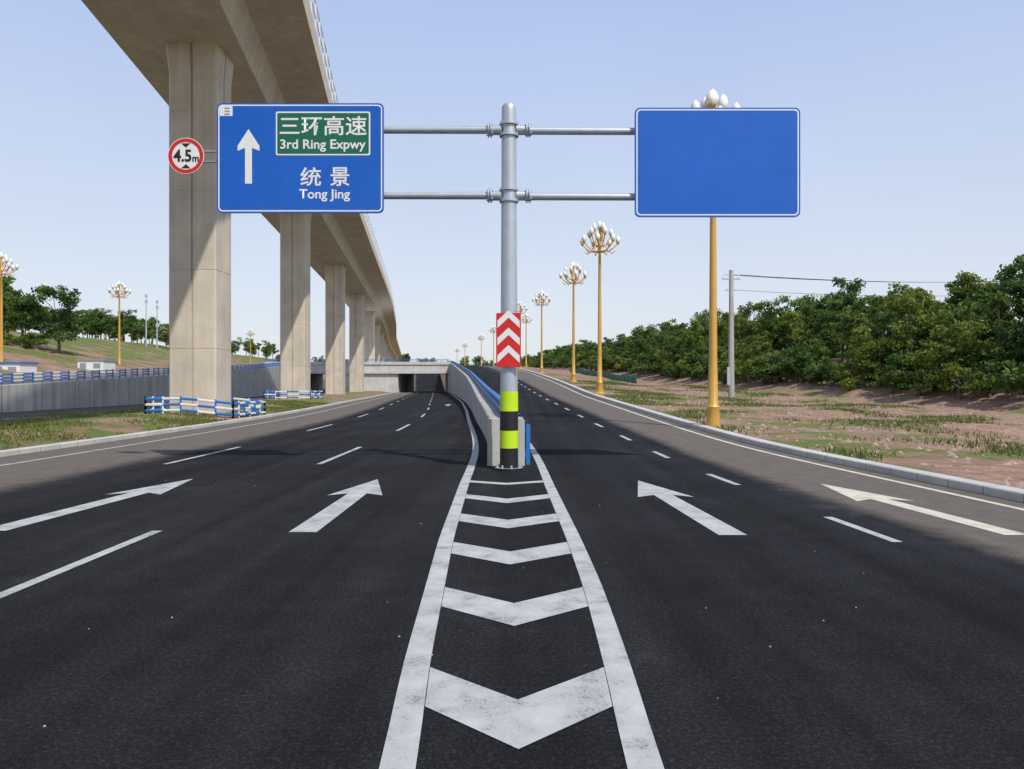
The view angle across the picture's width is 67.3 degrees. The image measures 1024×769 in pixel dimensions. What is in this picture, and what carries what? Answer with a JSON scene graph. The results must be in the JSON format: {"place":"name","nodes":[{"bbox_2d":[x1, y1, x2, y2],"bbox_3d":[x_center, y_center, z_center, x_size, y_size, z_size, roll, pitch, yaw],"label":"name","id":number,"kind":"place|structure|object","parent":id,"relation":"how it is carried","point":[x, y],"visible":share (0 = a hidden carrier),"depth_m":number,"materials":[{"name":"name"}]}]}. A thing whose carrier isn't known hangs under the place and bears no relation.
{"place":"outdoors","nodes":[
{"label":"outdoors","id":0,"kind":"place"},
{"bbox_2d":[2,366,257,384],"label":"guardrail","id":1,"kind":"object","parent":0,"point":[36,381],"depth_m":79.22,"materials":[{"name":"metal"}]},
{"bbox_2d":[0,379,324,418],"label":"retaining wall","id":2,"kind":"structure","parent":0,"point":[4,415],"depth_m":59.19,"materials":[{"name":"concrete"}]},
{"bbox_2d":[0,374,505,768],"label":"road","id":3,"kind":"structure","parent":0,"point":[273,643],"depth_m":7.40,"materials":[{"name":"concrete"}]},
{"bbox_2d":[0,369,901,768],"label":"road markings","id":4,"kind":"structure","parent":3,"relation":"on","point":[524,721],"depth_m":6.34,"materials":[{"name":"paint"}]},
{"bbox_2d":[0,331,1023,488],"bbox_3d":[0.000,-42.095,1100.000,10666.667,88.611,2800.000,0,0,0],"label":"ground","id":5,"kind":"structure","parent":0,"point":[49,358],"depth_m":43.88,"materials":[{"name":"soil"}]},
{"bbox_2d":[0,252,18,361],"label":"street lamp","id":6,"kind":"object","parent":5,"relation":"on","point":[10,262],"visible":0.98,"depth_m":84.91,"materials":[{"name":"gold metal"}]},
{"bbox_2d":[3,277,19,333],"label":"broadleaf tree","id":7,"kind":"object","parent":5,"relation":"on","point":[6,290],"visible":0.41,"depth_m":111.88,"materials":[{"name":"green plant"}]},
{"bbox_2d":[3,275,21,334],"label":"broadleaf tree","id":8,"kind":"object","parent":5,"relation":"on","point":[9,278],"visible":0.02,"depth_m":117.49,"materials":[{"name":"green plant"}]},
{"bbox_2d":[0,362,38,371],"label":"blue shed","id":9,"kind":"structure","parent":5,"relation":"on","point":[22,366],"depth_m":84.00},
{"bbox_2d":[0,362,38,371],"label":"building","id":10,"kind":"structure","parent":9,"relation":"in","point":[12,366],"depth_m":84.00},
{"bbox_2d":[3,289,47,346],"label":"broadleaf tree","id":11,"kind":"object","parent":5,"relation":"on","point":[22,303],"visible":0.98,"depth_m":108.98,"materials":[{"name":"green plant"}]},
{"bbox_2d":[28,284,91,353],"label":"broadleaf tree","id":12,"kind":"object","parent":5,"relation":"on","point":[55,332],"visible":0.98,"depth_m":111.19,"materials":[{"name":"green plant"}]},
{"bbox_2d":[3,306,168,348],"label":"hillside trees","id":13,"kind":"object","parent":5,"relation":"on","point":[100,322],"visible":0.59,"depth_m":200.14,"materials":[{"name":"green plant"}]},
{"bbox_2d":[76,359,116,372],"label":"white shed","id":14,"kind":"structure","parent":5,"relation":"on","point":[96,364],"depth_m":100.00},
{"bbox_2d":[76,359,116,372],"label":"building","id":15,"kind":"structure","parent":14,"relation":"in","point":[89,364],"depth_m":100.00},
{"bbox_2d":[108,281,130,363],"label":"street lamp","id":16,"kind":"object","parent":5,"relation":"on","point":[117,287],"visible":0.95,"depth_m":116.88,"materials":[{"name":"gold metal"}]},
{"bbox_2d":[0,366,279,412],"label":"retaining wall","id":17,"kind":"structure","parent":5,"relation":"on","point":[94,393],"depth_m":70.33,"materials":[{"name":"concrete"}]},
{"bbox_2d":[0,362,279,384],"bbox_3d":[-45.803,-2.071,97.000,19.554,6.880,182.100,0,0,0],"label":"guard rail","id":18,"kind":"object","parent":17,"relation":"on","point":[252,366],"visible":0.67,"depth_m":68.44,"materials":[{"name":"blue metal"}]},
{"bbox_2d":[145,294,147,346],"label":"telecom mast","id":19,"kind":"object","parent":5,"relation":"on","point":[146,300],"visible":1,"depth_m":189.91,"materials":[{"name":"metal"}]},
{"bbox_2d":[156,300,157,347],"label":"telecom mast","id":20,"kind":"object","parent":5,"relation":"on","point":[157,327],"visible":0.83,"depth_m":199.91,"materials":[{"name":"metal"}]},
{"bbox_2d":[0,400,328,449],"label":"grass","id":21,"kind":"structure","parent":5,"relation":"on","point":[36,423],"depth_m":34.60,"materials":[{"name":"green plant"}]},
{"bbox_2d":[0,392,394,456],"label":"kerb","id":22,"kind":"structure","parent":5,"relation":"on","point":[24,450],"depth_m":29.05,"materials":[{"name":"concrete"}]},
{"bbox_2d":[144,396,265,418],"bbox_3d":[-17.700,1.314,44.900,4.921,1.360,5.521,0,0,0],"label":"safety fence","id":23,"kind":"object","parent":5,"relation":"on","point":[161,404],"visible":0.84,"depth_m":42.18,"materials":[{"name":"metal"}]},
{"bbox_2d":[81,0,401,412],"bbox_3d":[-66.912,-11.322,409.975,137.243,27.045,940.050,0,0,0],"label":"viaduct","id":24,"kind":"object","parent":5,"relation":"on","point":[196,62],"visible":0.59,"depth_m":45.62,"materials":[{"name":"concrete"}]},
{"bbox_2d":[246,329,255,363],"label":"street lamp","id":25,"kind":"object","parent":5,"relation":"on","point":[250,331],"visible":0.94,"depth_m":261.86,"materials":[{"name":"gold metal"}]},
{"bbox_2d":[263,390,322,398],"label":"safety fence","id":26,"kind":"object","parent":5,"relation":"on","point":[298,394],"visible":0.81,"depth_m":82.44,"materials":[{"name":"white metal"}]},
{"bbox_2d":[264,359,451,392],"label":"underpass bridge","id":27,"kind":"structure","parent":5,"relation":"on","point":[395,377],"depth_m":190.00,"materials":[{"name":"concrete"}]},
{"bbox_2d":[231,336,597,365],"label":"distant trees","id":28,"kind":"object","parent":5,"relation":"on","point":[266,350],"visible":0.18,"depth_m":378.75,"materials":[{"name":"green plant"}]},
{"bbox_2d":[477,334,484,365],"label":"street lamp","id":29,"kind":"object","parent":5,"relation":"on","point":[481,338],"visible":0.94,"depth_m":299.91,"materials":[{"name":"gold metal"}]},
{"bbox_2d":[445,363,524,465],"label":"retaining wall","id":30,"kind":"structure","parent":5,"relation":"on","point":[465,387],"depth_m":32.36,"materials":[{"name":"concrete"}]},
{"bbox_2d":[447,361,499,410],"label":"guard rail","id":31,"kind":"object","parent":30,"relation":"on","point":[492,396],"visible":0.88,"depth_m":42.26,"materials":[{"name":"blue metal"}]},
{"bbox_2d":[489,325,495,365],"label":"street lamp","id":32,"kind":"object","parent":5,"relation":"on","point":[493,329],"visible":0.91,"depth_m":249.86,"materials":[{"name":"gold metal"}]},
{"bbox_2d":[517,301,527,369],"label":"street lamp","id":33,"kind":"object","parent":5,"relation":"on","point":[521,308],"visible":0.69,"depth_m":154.75,"materials":[{"name":"gold metal"}]},
{"bbox_2d":[521,313,531,366],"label":"street lamp","id":34,"kind":"object","parent":5,"relation":"on","point":[526,315],"visible":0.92,"depth_m":195.89,"materials":[{"name":"gold metal"}]},
{"bbox_2d":[43,381,1023,726],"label":"rubble","id":35,"kind":"object","parent":5,"relation":"on","point":[1005,481],"visible":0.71,"depth_m":30.26,"materials":[{"name":"stone"}]},
{"bbox_2d":[532,290,550,372],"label":"street lamp","id":36,"kind":"object","parent":5,"relation":"on","point":[541,304],"visible":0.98,"depth_m":126.87,"materials":[{"name":"gold metal"}]},
{"bbox_2d":[559,261,586,381],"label":"street lamp","id":37,"kind":"object","parent":5,"relation":"on","point":[573,273],"visible":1,"depth_m":87.37,"materials":[{"name":"gold metal"}]},
{"bbox_2d":[580,221,619,394],"bbox_3d":[6.994,-6.102,61.056,3.198,13.804,3.146,0,0,38],"label":"street lamp","id":38,"kind":"object","parent":5,"relation":"on","point":[601,227],"visible":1,"depth_m":60.87,"materials":[{"name":"gold metal"}]},
{"bbox_2d":[570,368,636,383],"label":"green fence","id":39,"kind":"object","parent":5,"relation":"on","point":[625,378],"visible":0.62,"depth_m":109.41,"materials":[{"name":"green metal"}]},
{"bbox_2d":[691,89,740,426],"bbox_3d":[8.074,-5.022,31.067,3.198,13.804,3.146,0,0,-21],"label":"street lamp","id":40,"kind":"object","parent":5,"relation":"on","point":[710,99],"visible":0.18,"depth_m":30.86,"materials":[{"name":"gold metal"}]},
{"bbox_2d":[722,270,740,397],"bbox_3d":[17.107,-3.782,59.975,1.383,10.265,0.531,0,0,-15],"label":"utility pole","id":41,"kind":"object","parent":5,"relation":"on","point":[730,367],"visible":0.91,"depth_m":59.84,"materials":[{"name":"concrete"}]},
{"bbox_2d":[733,275,1014,295],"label":"power lines","id":42,"kind":"object","parent":41,"relation":"attached to","point":[836,280],"visible":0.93,"depth_m":61.59,"materials":[{"name":"black metal"}]},
{"bbox_2d":[494,365,1023,502],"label":"kerb","id":43,"kind":"structure","parent":5,"relation":"on","point":[997,490],"depth_m":18.62,"materials":[{"name":"concrete"}]},
{"bbox_2d":[521,254,1023,399],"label":"woodland","id":44,"kind":"object","parent":5,"relation":"on","point":[952,356],"visible":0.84,"depth_m":72.22,"materials":[{"name":"green plant"}]},
{"bbox_2d":[559,378,1023,461],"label":"grass","id":45,"kind":"structure","parent":5,"relation":"on","point":[1011,452],"depth_m":38.83,"materials":[{"name":"green plant"}]},
{"bbox_2d":[873,291,949,351],"bbox_3d":[32.741,-3.648,62.204,5.890,7.904,5.523,4,-3,-24],"label":"broadleaf tree","id":46,"kind":"object","parent":5,"relation":"on","point":[911,300],"visible":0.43,"depth_m":61.57,"materials":[{"name":"green plant"}]},
{"bbox_2d":[1012,256,1023,339],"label":"broadleaf tree","id":47,"kind":"object","parent":5,"relation":"on","point":[1017,268],"visible":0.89,"depth_m":50.49,"materials":[{"name":"green plant"}]},
{"bbox_2d":[0,0,1023,363],"label":"sky","id":48,"kind":"structure","parent":0,"point":[912,111],"materials":[{"name":"blue"}]},
{"bbox_2d":[463,366,1023,768],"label":"road","id":49,"kind":"structure","parent":0,"point":[914,659],"depth_m":6.96,"materials":[{"name":"black asphalt"}]},
{"bbox_2d":[384,103,634,471],"bbox_3d":[-0.046,-2.280,18.000,13.014,8.560,0.660,0,0,0],"label":"sign gantry","id":50,"kind":"object","parent":49,"relation":"on","point":[508,195],"visible":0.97,"depth_m":17.89,"materials":[{"name":"metal"}]},
{"bbox_2d":[217,103,383,212],"bbox_3d":[-4.899,-5.238,17.855,3.864,2.541,0.131,0,0,0],"label":"direction sign","id":51,"kind":"object","parent":50,"relation":"attached to","point":[300,157],"visible":1,"depth_m":17.80,"materials":[{"name":"blue metal"}]},
{"bbox_2d":[168,138,216,173],"bbox_3d":[-7.147,-5.289,17.844,1.633,0.840,0.099,0,0,0],"label":"height limit sign","id":52,"kind":"object","parent":51,"relation":"attached to","point":[186,155],"visible":1,"depth_m":17.80,"materials":[{"name":"white metal"}]},
{"bbox_2d":[496,310,520,366],"bbox_3d":[-0.080,-1.056,17.808,0.572,1.310,0.184,0,0,0],"label":"chevron marker","id":53,"kind":"object","parent":50,"relation":"attached to","point":[508,338],"visible":1,"depth_m":17.72,"materials":[{"name":"red metal"}]},
{"bbox_2d":[635,108,799,216],"bbox_3d":[4.755,-5.140,17.858,3.829,2.530,0.123,0,0,0],"label":"blank sign","id":54,"kind":"object","parent":50,"relation":"attached to","point":[717,162],"visible":1,"depth_m":17.80,"materials":[{"name":"blue metal"}]},
{"bbox_2d":[518,413,530,464],"bbox_3d":[-0.262,1.201,32.175,0.313,1.635,26.109,0,0,-3],"label":"crash barrier","id":55,"kind":"object","parent":49,"relation":"on","point":[527,440],"visible":0.16,"depth_m":19.14,"materials":[{"name":"blue metal"}]},
{"bbox_2d":[521,370,1023,534],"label":"road markings","id":56,"kind":"structure","parent":49,"relation":"on","point":[856,495],"depth_m":13.46,"materials":[{"name":"paint"}]}
]}

